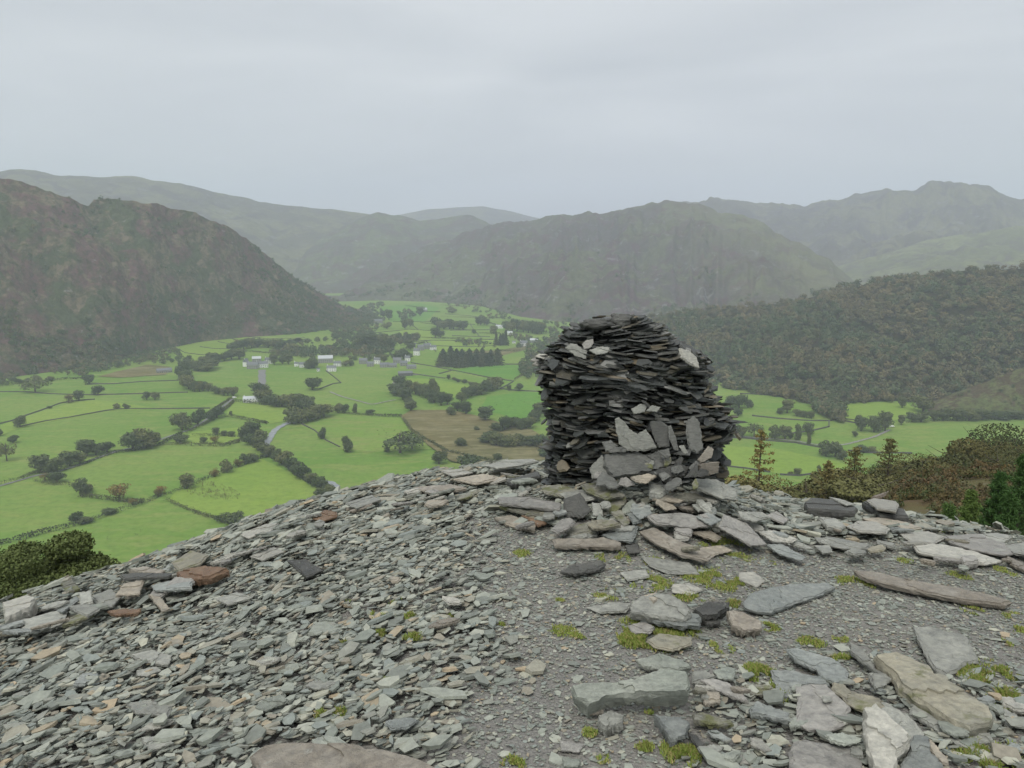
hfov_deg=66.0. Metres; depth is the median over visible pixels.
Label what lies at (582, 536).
slate slab
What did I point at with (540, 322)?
tree
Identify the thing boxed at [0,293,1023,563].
valley floor
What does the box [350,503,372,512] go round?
slate slab
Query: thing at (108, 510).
tree
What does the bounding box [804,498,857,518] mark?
slate slab
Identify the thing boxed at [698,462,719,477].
slate slab
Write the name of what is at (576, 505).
slate slab
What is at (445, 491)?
slate slab
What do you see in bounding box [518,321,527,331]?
tree
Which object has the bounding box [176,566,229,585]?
slate slab
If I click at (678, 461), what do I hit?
slate slab
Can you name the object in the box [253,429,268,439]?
tree
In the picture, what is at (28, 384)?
tree
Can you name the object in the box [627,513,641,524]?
slate slab
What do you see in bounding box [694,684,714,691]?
slate slab
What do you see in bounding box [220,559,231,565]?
slate slab
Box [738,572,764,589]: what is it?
slate slab
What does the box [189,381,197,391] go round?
tree
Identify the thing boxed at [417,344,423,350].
house
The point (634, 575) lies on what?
slate slab
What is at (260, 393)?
tree
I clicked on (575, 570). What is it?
slate slab
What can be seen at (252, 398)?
house
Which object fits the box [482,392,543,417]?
meadow
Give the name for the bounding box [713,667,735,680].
slate slab
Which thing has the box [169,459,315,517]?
meadow
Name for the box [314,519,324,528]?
slate slab
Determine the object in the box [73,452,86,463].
tree
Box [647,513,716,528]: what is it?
slate slab
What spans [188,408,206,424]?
tree
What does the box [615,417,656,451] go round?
slate slab
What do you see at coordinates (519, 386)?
tree
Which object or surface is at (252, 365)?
house
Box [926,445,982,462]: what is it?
oak tree
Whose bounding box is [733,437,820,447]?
field wall
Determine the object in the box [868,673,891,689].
slate slab
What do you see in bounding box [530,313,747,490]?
slate cairn
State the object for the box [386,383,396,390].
tree
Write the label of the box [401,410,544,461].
field
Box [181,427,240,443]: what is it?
meadow
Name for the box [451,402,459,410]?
tree
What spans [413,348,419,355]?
house
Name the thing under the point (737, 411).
tree
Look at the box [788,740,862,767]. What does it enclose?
slate slab
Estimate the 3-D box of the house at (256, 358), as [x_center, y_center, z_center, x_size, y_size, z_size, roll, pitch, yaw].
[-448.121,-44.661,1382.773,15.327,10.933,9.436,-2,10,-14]
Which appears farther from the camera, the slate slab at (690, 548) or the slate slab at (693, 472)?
the slate slab at (693, 472)
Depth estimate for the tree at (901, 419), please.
893.37 m
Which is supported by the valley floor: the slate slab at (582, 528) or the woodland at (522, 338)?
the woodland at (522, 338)
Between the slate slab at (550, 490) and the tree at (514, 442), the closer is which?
the slate slab at (550, 490)
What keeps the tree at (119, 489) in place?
on the valley floor
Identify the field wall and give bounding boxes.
[0,391,187,394]
[0,398,94,423]
[21,407,209,426]
[85,380,178,384]
[301,423,339,446]
[319,370,340,388]
[376,329,431,332]
[402,339,493,342]
[411,362,513,381]
[413,373,444,378]
[436,345,492,346]
[500,388,537,391]
[727,465,769,472]
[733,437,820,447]
[740,393,770,395]
[752,415,854,420]
[780,473,810,475]
[791,420,829,433]
[848,449,911,453]
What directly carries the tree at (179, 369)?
on the valley floor
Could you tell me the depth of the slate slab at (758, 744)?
2.64 m
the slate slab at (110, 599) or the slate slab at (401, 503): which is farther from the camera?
the slate slab at (401, 503)
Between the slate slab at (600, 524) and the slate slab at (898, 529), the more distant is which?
the slate slab at (898, 529)
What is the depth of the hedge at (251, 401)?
1014.21 m
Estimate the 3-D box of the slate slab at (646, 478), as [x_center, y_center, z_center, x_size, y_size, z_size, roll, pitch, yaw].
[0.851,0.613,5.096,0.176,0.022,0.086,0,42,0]
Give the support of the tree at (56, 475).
on the valley floor
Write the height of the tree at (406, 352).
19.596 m
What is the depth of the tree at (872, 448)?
778.39 m
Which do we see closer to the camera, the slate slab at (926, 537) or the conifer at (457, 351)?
the slate slab at (926, 537)
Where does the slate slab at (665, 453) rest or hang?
on the slate slab at (667, 462)
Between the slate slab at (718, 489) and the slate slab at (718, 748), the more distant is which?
the slate slab at (718, 489)
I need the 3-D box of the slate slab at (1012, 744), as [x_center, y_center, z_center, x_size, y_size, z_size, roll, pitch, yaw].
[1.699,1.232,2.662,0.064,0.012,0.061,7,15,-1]
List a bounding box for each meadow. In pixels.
[0,400,154,434]
[99,365,169,376]
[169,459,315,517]
[174,337,301,360]
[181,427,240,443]
[225,402,299,423]
[281,414,432,451]
[290,334,349,349]
[381,303,438,321]
[400,329,431,339]
[401,378,472,396]
[430,340,499,351]
[456,365,519,379]
[459,346,525,354]
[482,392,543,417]
[723,446,847,473]
[845,402,916,421]
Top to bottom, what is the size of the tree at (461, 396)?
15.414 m
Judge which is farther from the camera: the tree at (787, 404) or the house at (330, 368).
the house at (330, 368)
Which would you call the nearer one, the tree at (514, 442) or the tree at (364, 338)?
the tree at (514, 442)
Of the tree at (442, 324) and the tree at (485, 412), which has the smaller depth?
the tree at (485, 412)
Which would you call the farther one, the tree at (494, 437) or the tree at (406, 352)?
the tree at (406, 352)
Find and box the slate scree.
[0,458,1023,767]
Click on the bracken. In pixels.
(917, 480)
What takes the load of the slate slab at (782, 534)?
on the slate slab at (770, 536)
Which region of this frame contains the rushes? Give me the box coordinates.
[187,480,239,498]
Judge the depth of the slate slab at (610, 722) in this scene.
2.71 m
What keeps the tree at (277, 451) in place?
on the valley floor
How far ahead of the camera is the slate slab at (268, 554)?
4.97 m
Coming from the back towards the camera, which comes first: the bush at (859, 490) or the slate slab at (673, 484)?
the bush at (859, 490)
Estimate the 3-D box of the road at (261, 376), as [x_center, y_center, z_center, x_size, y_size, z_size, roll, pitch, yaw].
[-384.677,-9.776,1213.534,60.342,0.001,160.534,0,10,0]
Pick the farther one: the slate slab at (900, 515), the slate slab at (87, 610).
the slate slab at (900, 515)
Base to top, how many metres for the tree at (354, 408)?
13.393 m
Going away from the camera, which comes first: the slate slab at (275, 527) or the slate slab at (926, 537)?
the slate slab at (926, 537)
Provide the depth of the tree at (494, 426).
859.33 m
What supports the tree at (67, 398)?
on the valley floor
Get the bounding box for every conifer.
[435,349,446,361]
[435,354,446,366]
[442,354,447,364]
[444,352,454,367]
[446,346,454,356]
[451,353,461,367]
[452,356,467,367]
[454,348,461,356]
[459,349,465,357]
[463,351,473,366]
[464,350,476,366]
[472,351,479,365]
[476,355,487,366]
[479,347,485,356]
[481,353,492,366]
[487,349,496,365]
[491,348,504,365]
[493,331,498,345]
[498,333,503,344]
[502,329,509,345]
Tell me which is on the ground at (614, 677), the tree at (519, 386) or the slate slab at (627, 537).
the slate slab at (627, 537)
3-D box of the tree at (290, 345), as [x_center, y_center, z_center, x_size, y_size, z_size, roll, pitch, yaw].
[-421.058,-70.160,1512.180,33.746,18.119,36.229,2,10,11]
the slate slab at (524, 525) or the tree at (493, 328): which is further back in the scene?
the tree at (493, 328)
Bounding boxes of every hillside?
[0,178,370,377]
[653,269,1023,402]
[928,367,1023,418]
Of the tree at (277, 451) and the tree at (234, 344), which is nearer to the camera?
the tree at (277, 451)
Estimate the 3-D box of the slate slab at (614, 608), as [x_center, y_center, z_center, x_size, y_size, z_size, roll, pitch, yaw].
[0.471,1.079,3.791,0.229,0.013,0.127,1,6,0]
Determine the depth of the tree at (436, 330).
1735.07 m
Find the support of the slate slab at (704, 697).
on the slate slab at (714, 698)
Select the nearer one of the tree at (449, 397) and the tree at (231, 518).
the tree at (231, 518)
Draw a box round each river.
[264,421,290,444]
[271,455,339,486]
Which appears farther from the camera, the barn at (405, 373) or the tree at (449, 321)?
the tree at (449, 321)
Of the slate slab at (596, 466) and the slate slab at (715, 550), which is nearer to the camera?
the slate slab at (715, 550)
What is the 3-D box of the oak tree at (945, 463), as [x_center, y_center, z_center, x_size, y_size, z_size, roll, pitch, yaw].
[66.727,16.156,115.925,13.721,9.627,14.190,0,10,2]
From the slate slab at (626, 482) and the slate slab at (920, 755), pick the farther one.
the slate slab at (626, 482)
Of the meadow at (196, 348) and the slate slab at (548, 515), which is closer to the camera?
the slate slab at (548, 515)
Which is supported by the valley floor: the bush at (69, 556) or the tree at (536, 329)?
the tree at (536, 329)
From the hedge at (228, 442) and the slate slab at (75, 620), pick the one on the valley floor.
the hedge at (228, 442)
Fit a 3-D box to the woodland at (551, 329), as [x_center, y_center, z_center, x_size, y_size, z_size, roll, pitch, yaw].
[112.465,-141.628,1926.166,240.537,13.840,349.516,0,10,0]
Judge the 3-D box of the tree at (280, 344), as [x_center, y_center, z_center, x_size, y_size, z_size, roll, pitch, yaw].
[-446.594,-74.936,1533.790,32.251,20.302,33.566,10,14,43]
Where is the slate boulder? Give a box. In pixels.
[603,452,674,479]
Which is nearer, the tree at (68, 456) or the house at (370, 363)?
the tree at (68, 456)
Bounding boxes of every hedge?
[0,469,57,483]
[0,499,145,544]
[1,377,81,385]
[32,478,144,502]
[60,431,182,470]
[146,453,268,501]
[157,438,242,446]
[163,497,229,523]
[185,399,235,432]
[192,432,234,436]
[201,397,232,415]
[223,414,268,422]
[235,399,269,404]
[244,439,328,491]
[336,411,401,416]
[402,417,495,460]
[423,337,464,338]
[906,416,1023,422]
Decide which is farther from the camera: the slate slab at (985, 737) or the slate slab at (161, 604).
the slate slab at (161, 604)
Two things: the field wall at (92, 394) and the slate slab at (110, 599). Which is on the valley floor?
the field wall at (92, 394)
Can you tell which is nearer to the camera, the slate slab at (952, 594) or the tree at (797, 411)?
the slate slab at (952, 594)
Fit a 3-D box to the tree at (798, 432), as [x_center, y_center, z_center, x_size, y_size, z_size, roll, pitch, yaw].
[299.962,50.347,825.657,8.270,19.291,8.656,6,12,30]
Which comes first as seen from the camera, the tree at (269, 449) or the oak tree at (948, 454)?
the oak tree at (948, 454)
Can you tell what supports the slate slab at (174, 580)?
on the slate slab at (176, 587)
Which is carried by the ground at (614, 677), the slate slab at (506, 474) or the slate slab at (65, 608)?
the slate slab at (65, 608)
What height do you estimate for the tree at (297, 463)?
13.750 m
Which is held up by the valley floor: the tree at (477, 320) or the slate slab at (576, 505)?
the tree at (477, 320)
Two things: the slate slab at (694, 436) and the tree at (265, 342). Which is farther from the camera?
the tree at (265, 342)
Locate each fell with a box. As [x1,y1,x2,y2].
[0,169,369,283]
[292,212,489,293]
[325,200,860,322]
[401,206,538,224]
[675,180,1023,266]
[838,226,1023,284]
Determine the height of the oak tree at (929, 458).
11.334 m
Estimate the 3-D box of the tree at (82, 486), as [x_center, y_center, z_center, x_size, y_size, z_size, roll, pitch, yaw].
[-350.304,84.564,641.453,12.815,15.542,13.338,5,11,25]
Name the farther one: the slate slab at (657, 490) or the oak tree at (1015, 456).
the oak tree at (1015, 456)
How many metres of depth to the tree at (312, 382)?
1105.87 m
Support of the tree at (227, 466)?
on the valley floor
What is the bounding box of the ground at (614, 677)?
[0,469,1023,767]
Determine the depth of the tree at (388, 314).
2144.46 m
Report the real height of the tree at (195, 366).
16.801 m
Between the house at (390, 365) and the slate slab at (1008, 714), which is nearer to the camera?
the slate slab at (1008, 714)
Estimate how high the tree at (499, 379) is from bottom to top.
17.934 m
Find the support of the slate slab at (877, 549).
on the ground at (614, 677)
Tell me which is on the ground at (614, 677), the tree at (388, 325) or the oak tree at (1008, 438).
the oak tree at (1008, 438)
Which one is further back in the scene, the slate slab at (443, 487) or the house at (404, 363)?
the house at (404, 363)
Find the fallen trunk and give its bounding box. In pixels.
[871,491,888,498]
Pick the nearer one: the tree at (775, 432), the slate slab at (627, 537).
the slate slab at (627, 537)
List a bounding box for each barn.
[156,367,171,372]
[318,355,332,362]
[398,371,412,375]
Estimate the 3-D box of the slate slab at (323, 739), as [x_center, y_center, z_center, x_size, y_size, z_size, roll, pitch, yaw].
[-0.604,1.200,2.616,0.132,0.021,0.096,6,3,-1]
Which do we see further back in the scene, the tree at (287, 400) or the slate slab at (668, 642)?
the tree at (287, 400)
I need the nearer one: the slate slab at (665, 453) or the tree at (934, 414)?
the slate slab at (665, 453)
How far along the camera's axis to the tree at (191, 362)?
1283.50 m
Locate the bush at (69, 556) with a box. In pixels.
[0,529,121,599]
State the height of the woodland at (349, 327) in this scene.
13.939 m
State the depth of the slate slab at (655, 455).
5.22 m
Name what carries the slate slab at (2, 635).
on the slate scree
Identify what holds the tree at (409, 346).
on the valley floor
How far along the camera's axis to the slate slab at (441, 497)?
5.58 m
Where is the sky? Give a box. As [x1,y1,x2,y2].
[0,0,1023,218]
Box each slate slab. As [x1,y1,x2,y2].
[0,620,23,630]
[0,627,20,636]
[2,595,37,623]
[2,628,40,634]
[20,611,67,634]
[30,618,69,630]
[41,600,69,610]
[41,623,62,633]
[56,596,78,613]
[61,580,79,592]
[62,614,94,627]
[69,603,99,618]
[69,603,108,614]
[73,672,98,686]
[79,590,93,604]
[93,589,120,608]
[107,608,141,617]
[115,580,144,597]
[119,572,171,580]
[127,701,171,717]
[128,566,164,572]
[130,650,171,666]
[136,667,160,677]
[138,719,174,732]
[140,736,173,752]
[148,594,169,613]
[151,591,168,597]
[152,580,192,591]
[163,563,174,571]
[164,577,194,593]
[171,551,208,571]
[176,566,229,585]
[210,555,233,565]
[216,592,251,605]
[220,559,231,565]
[223,550,254,556]
[240,523,278,539]
[249,743,433,767]
[250,546,265,551]
[250,547,283,561]
[255,694,288,711]
[256,657,280,666]
[270,522,288,529]
[279,517,306,527]
[286,529,306,538]
[287,559,322,578]
[305,680,335,690]
[306,513,321,518]
[312,510,337,521]
[312,735,345,743]
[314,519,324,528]
[345,495,380,509]
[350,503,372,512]
[384,717,418,731]
[389,576,401,583]
[390,507,403,510]
[391,501,413,505]
[404,488,418,494]
[415,484,466,494]
[415,494,442,501]
[424,495,445,503]
[424,499,448,508]
[425,489,437,493]
[428,618,459,628]
[430,488,454,495]
[441,469,472,477]
[442,596,461,605]
[453,474,501,485]
[457,489,477,500]
[484,459,538,469]
[485,477,505,485]
[494,493,518,499]
[494,515,535,532]
[497,497,561,510]
[499,506,557,519]
[500,472,513,475]
[506,471,540,487]
[507,475,521,477]
[510,477,537,484]
[515,486,532,493]
[515,521,534,529]
[518,490,528,496]
[521,515,546,527]
[525,509,544,517]
[534,516,563,525]
[540,484,577,498]
[542,511,555,520]
[551,517,575,535]
[552,537,620,550]
[553,509,566,516]
[560,489,617,501]
[560,560,605,576]
[560,740,584,752]
[562,756,580,767]
[563,493,591,518]
[564,522,597,535]
[566,533,587,538]
[571,668,689,716]
[580,482,624,500]
[586,602,630,613]
[587,519,620,530]
[587,532,597,537]
[589,455,606,478]
[590,709,603,715]
[592,502,602,516]
[594,471,600,478]
[596,471,614,485]
[598,710,623,737]
[600,501,610,509]
[602,440,616,451]
[602,526,638,543]
[604,480,619,489]
[606,496,626,513]
[607,447,626,452]
[611,510,629,526]
[612,525,634,531]
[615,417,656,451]
[618,477,635,487]
[620,569,649,581]
[625,543,639,554]
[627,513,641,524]
[628,622,654,634]
[630,473,656,483]
[630,503,651,519]
[630,593,691,623]
[635,653,691,671]
[639,528,713,561]
[640,556,699,574]
[640,613,701,630]
[644,592,657,603]
[645,462,652,469]
[646,633,691,652]
[647,452,661,459]
[647,464,688,477]
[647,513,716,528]
[648,481,668,501]
[650,420,669,447]
[652,494,683,503]
[654,714,689,747]
[655,499,676,510]
[657,448,670,457]
[659,473,670,480]
[664,457,671,466]
[664,477,681,491]
[668,425,678,450]
[670,493,706,502]
[671,465,683,473]
[671,583,702,595]
[673,503,700,512]
[674,502,690,506]
[674,527,692,537]
[674,531,689,541]
[675,457,683,465]
[679,445,687,453]
[681,546,699,551]
[684,463,697,477]
[686,416,702,453]
[688,733,704,747]
[689,461,699,469]
[692,479,697,489]
[692,502,712,512]
[692,530,721,541]
[692,601,729,625]
[692,670,715,684]
[692,686,706,694]
[692,712,733,728]
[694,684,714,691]
[695,491,720,507]
[696,499,711,513]
[696,513,721,525]
[697,446,713,462]
[697,468,708,476]
[697,479,737,500]
[697,744,723,753]
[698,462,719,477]
[700,545,732,555]
[700,679,748,703]
[700,691,720,706]
[700,694,708,700]
[704,496,718,504]
[705,619,720,627]
[707,730,731,743]
[712,506,716,514]
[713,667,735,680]
[718,515,766,546]
[721,750,740,762]
[726,610,761,637]
[730,686,750,693]
[738,511,769,522]
[738,518,763,532]
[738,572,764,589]
[739,505,756,511]
[739,755,748,765]
[743,583,835,614]
[743,684,772,696]
[748,701,789,724]
[749,494,764,503]
[750,737,771,752]
[759,530,797,543]
[766,544,805,561]
[768,511,788,523]
[770,669,829,700]
[772,531,789,537]
[786,648,849,682]
[788,717,807,730]
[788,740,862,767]
[790,541,812,549]
[791,684,801,692]
[795,684,853,732]
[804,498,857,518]
[814,545,832,554]
[815,537,870,550]
[817,517,845,534]
[820,539,830,544]
[822,696,831,702]
[825,732,861,746]
[829,497,855,505]
[831,682,884,712]
[844,548,865,557]
[846,521,889,534]
[849,642,882,672]
[850,743,865,752]
[850,744,863,759]
[853,571,1011,609]
[862,501,908,521]
[862,517,921,529]
[862,703,910,767]
[866,498,898,513]
[867,545,885,553]
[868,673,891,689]
[870,687,886,694]
[873,652,993,739]
[876,539,895,549]
[881,702,923,740]
[890,527,913,532]
[899,531,944,544]
[900,735,942,767]
[902,541,923,545]
[909,704,980,750]
[912,544,1002,565]
[913,626,978,675]
[919,558,935,565]
[929,739,948,765]
[933,556,961,564]
[938,720,969,738]
[944,534,1012,556]
[945,538,969,543]
[958,564,969,570]
[960,555,978,568]
[970,733,992,745]
[977,695,995,704]
[979,533,1012,542]
[987,704,1004,716]
[1000,697,1023,714]
[1001,558,1012,562]
[1002,708,1017,728]
[1002,727,1015,736]
[1006,556,1023,572]
[1007,542,1023,556]
[1008,742,1021,751]
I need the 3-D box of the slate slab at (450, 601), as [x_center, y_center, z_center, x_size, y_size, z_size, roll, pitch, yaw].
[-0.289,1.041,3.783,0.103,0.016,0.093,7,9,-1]
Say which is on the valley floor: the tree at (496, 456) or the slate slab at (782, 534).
the tree at (496, 456)
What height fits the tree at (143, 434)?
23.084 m
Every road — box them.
[0,399,232,485]
[258,370,265,385]
[734,429,889,444]
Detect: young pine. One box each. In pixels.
[940,503,957,520]
[957,489,982,522]
[977,470,1019,526]
[979,453,1023,535]
[995,490,1023,534]
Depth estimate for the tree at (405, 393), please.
1017.92 m
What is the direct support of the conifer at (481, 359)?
on the valley floor
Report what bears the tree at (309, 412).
on the valley floor
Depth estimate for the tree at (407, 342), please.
1575.42 m
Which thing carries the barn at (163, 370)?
on the valley floor
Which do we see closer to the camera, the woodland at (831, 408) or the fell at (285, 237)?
the woodland at (831, 408)
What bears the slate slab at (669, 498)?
on the slate slab at (690, 497)
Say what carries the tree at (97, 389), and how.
on the valley floor
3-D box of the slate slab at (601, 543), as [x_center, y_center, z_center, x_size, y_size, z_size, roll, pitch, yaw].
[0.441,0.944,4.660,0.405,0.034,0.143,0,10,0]
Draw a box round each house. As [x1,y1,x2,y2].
[243,358,248,366]
[243,395,258,402]
[246,361,258,368]
[252,356,260,361]
[256,360,267,367]
[326,364,336,371]
[333,361,340,366]
[359,358,367,363]
[366,361,373,366]
[374,319,382,323]
[374,357,380,363]
[379,362,388,367]
[388,363,396,367]
[393,357,401,362]
[400,360,407,365]
[406,364,415,368]
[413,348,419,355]
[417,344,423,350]
[424,342,430,348]
[430,345,436,349]
[519,340,527,345]
[530,338,537,342]
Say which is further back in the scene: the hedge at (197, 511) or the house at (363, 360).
the house at (363, 360)
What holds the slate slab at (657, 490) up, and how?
on the slate slab at (669, 498)
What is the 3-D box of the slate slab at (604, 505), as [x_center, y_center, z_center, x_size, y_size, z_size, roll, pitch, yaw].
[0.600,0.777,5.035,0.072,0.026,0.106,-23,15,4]
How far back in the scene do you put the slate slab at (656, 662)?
3.18 m
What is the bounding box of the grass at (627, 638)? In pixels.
[313,496,1023,767]
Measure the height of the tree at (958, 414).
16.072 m
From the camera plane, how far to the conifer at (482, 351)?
1391.51 m
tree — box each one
[0,442,16,460]
[7,435,19,442]
[12,415,25,426]
[13,378,22,383]
[18,378,52,391]
[26,453,49,470]
[30,375,40,380]
[38,473,49,480]
[41,457,65,471]
[45,471,66,481]
[57,450,81,465]
[65,394,73,402]
[68,511,83,522]
[72,390,83,400]
[72,477,91,495]
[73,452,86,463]
[74,439,95,455]
[76,516,93,522]
[81,374,93,383]
[89,443,104,454]
[90,385,104,394]
[99,441,115,451]
[100,507,118,513]
[106,483,130,500]
[112,403,120,408]
[117,431,146,448]
[128,499,138,503]
[132,428,160,447]
[141,391,150,399]
[149,392,159,399]
[149,432,160,441]
[153,488,162,495]
[155,486,167,493]
[169,412,192,429]
[172,434,189,442]
[174,366,189,374]
[175,361,190,371]
[176,370,192,377]
[177,375,194,388]
[178,473,195,488]
[180,355,193,362]
[187,360,199,368]
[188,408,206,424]
[189,361,206,370]
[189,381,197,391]
[193,381,203,391]
[197,355,210,360]
[198,362,215,370]
[199,381,207,390]
[199,436,207,442]
[203,358,219,366]
[204,383,212,390]
[204,411,215,420]
[205,352,217,359]
[209,436,219,441]
[210,467,218,476]
[211,405,224,417]
[211,427,219,433]
[214,354,223,360]
[214,512,227,520]
[219,388,226,395]
[219,459,232,471]
[221,351,230,360]
[221,510,244,523]
[223,386,229,394]
[226,341,241,348]
[227,348,236,358]
[228,386,238,396]
[230,349,246,358]
[233,459,243,466]
[237,426,251,437]
[238,339,249,348]
[239,453,252,463]
[241,433,254,444]
[246,338,257,347]
[246,422,260,433]
[247,453,259,461]
[248,382,265,390]
[251,435,265,450]
[252,339,263,345]
[253,388,272,398]
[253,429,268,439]
[256,442,271,453]
[259,394,277,403]
[261,339,271,347]
[263,445,275,454]
[266,395,280,405]
[269,338,281,346]
[269,353,278,364]
[270,448,281,459]
[273,340,289,348]
[273,395,285,405]
[274,451,293,462]
[278,393,295,406]
[279,356,284,363]
[282,406,301,423]
[283,353,293,363]
[283,457,297,467]
[285,343,300,347]
[286,407,308,422]
[289,393,303,407]
[289,461,304,471]
[291,465,311,476]
[292,395,307,408]
[299,396,315,408]
[301,409,318,421]
[303,359,314,368]
[303,377,322,389]
[303,407,321,417]
[304,473,318,481]
[308,404,327,418]
[309,355,318,367]
[310,476,318,485]
[313,487,326,494]
[315,476,328,487]
[317,427,325,438]
[320,404,334,416]
[321,484,335,491]
[334,403,342,410]
[341,360,349,365]
[341,404,349,412]
[341,435,352,451]
[352,403,357,412]
[360,334,374,344]
[368,333,377,344]
[376,334,390,346]
[381,322,391,327]
[381,355,387,361]
[382,431,419,452]
[384,309,392,319]
[385,338,394,346]
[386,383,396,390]
[389,383,407,393]
[391,375,406,383]
[393,353,401,356]
[398,388,411,400]
[400,318,408,327]
[400,431,425,448]
[401,349,412,357]
[404,339,413,344]
[404,380,412,388]
[404,397,415,404]
[404,401,416,409]
[406,343,415,349]
[407,318,413,325]
[409,382,421,393]
[413,332,419,340]
[415,384,422,395]
[416,306,424,314]
[417,383,431,397]
[423,389,436,402]
[428,378,439,392]
[429,317,443,326]
[430,327,439,336]
[431,450,447,463]
[434,391,446,405]
[435,330,445,337]
[437,321,449,328]
[444,319,453,328]
[444,393,452,404]
[445,406,456,414]
[446,306,457,312]
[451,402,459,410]
[453,438,466,445]
[454,321,462,329]
[455,392,467,401]
[456,453,481,464]
[457,320,468,329]
[459,401,471,413]
[460,386,472,397]
[467,386,476,395]
[471,384,484,394]
[475,317,480,323]
[476,385,488,393]
[477,431,496,441]
[478,405,494,419]
[480,379,494,389]
[487,378,500,390]
[487,431,505,444]
[489,325,497,333]
[489,423,503,430]
[491,376,503,388]
[492,453,501,459]
[498,415,511,429]
[498,435,512,445]
[501,320,510,330]
[506,321,517,330]
[506,434,520,446]
[511,319,520,330]
[513,417,525,429]
[514,383,523,390]
[515,433,528,445]
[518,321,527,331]
[522,417,533,427]
[524,324,531,332]
[525,435,535,445]
[527,409,541,421]
[528,320,535,332]
[531,434,548,444]
[532,323,544,333]
[532,402,545,415]
[537,321,546,333]
[724,395,735,406]
[724,474,763,490]
[732,394,747,407]
[733,408,742,415]
[736,479,798,497]
[738,426,747,436]
[741,429,778,486]
[744,399,751,406]
[747,423,764,436]
[751,474,815,493]
[768,424,781,438]
[776,407,784,412]
[779,425,792,438]
[782,399,794,412]
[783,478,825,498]
[792,409,801,415]
[793,468,801,473]
[794,423,801,439]
[797,468,862,498]
[802,422,814,434]
[806,432,811,443]
[806,460,840,498]
[807,411,814,416]
[811,468,893,485]
[818,440,831,455]
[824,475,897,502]
[825,446,875,485]
[828,441,845,456]
[835,450,847,459]
[854,416,866,430]
[856,444,869,451]
[858,470,904,476]
[862,438,907,481]
[866,415,883,431]
[867,446,877,451]
[867,459,934,472]
[877,411,894,430]
[886,469,909,480]
[892,453,961,469]
[897,396,906,407]
[898,415,906,424]
[905,411,917,421]
[909,395,934,411]
[914,411,929,421]
[920,460,961,469]
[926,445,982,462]
[929,410,939,420]
[935,449,1023,467]
[937,407,954,420]
[942,427,1022,463]
[949,408,969,420]
[962,409,981,420]
[964,423,1023,454]
[974,409,992,419]
[981,441,1023,466]
[991,410,1012,419]
[1005,410,1023,418]
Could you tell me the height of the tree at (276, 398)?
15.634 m
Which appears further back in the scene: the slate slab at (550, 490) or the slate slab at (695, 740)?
the slate slab at (550, 490)
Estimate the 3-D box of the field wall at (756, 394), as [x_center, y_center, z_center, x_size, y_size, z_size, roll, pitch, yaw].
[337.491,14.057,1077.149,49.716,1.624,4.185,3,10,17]
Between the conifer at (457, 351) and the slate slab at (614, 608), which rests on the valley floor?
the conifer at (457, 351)
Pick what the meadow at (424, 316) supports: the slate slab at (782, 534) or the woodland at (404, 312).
the woodland at (404, 312)
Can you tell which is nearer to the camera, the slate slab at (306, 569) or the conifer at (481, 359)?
the slate slab at (306, 569)
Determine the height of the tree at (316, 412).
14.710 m
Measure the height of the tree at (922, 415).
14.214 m
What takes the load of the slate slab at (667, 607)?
on the slate slab at (694, 621)
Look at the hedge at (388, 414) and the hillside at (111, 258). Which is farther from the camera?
the hillside at (111, 258)
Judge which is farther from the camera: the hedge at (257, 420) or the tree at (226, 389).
the tree at (226, 389)
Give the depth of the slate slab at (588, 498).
5.29 m
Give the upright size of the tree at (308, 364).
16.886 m
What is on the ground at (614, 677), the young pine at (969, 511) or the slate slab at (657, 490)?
the young pine at (969, 511)
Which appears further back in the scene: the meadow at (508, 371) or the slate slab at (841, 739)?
the meadow at (508, 371)
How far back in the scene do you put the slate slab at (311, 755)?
2.46 m
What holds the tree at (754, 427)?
on the valley floor
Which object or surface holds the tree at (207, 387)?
on the valley floor
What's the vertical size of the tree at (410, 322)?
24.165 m
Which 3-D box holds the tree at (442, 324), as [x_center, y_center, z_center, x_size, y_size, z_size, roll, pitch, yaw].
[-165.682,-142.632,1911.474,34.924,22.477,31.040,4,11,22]
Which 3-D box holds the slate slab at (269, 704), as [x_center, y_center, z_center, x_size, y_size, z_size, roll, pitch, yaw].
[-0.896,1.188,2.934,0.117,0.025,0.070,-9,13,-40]
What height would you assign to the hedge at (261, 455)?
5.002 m
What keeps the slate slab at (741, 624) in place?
on the ground at (614, 677)
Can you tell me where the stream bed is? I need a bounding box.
[331,392,395,403]
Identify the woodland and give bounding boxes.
[0,195,386,376]
[0,346,183,384]
[233,336,333,347]
[269,330,397,356]
[329,318,378,338]
[348,347,405,359]
[360,301,384,318]
[390,332,420,343]
[397,308,411,319]
[447,302,512,319]
[455,337,494,347]
[508,332,542,348]
[509,318,570,332]
[517,330,563,377]
[521,260,1023,404]
[536,434,551,456]
[808,389,848,421]
[924,384,1020,418]
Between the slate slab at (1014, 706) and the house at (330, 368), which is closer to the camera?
the slate slab at (1014, 706)
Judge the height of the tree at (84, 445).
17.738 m
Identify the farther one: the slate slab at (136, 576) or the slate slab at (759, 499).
the slate slab at (759, 499)
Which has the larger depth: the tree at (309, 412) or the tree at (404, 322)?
the tree at (404, 322)
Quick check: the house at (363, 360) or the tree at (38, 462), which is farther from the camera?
the house at (363, 360)
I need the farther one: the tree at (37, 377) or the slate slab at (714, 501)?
the tree at (37, 377)
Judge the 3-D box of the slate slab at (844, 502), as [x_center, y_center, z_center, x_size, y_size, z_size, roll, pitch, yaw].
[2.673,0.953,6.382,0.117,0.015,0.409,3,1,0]
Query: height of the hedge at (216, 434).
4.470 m
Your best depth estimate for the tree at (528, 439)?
794.73 m
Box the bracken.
[880,459,1023,534]

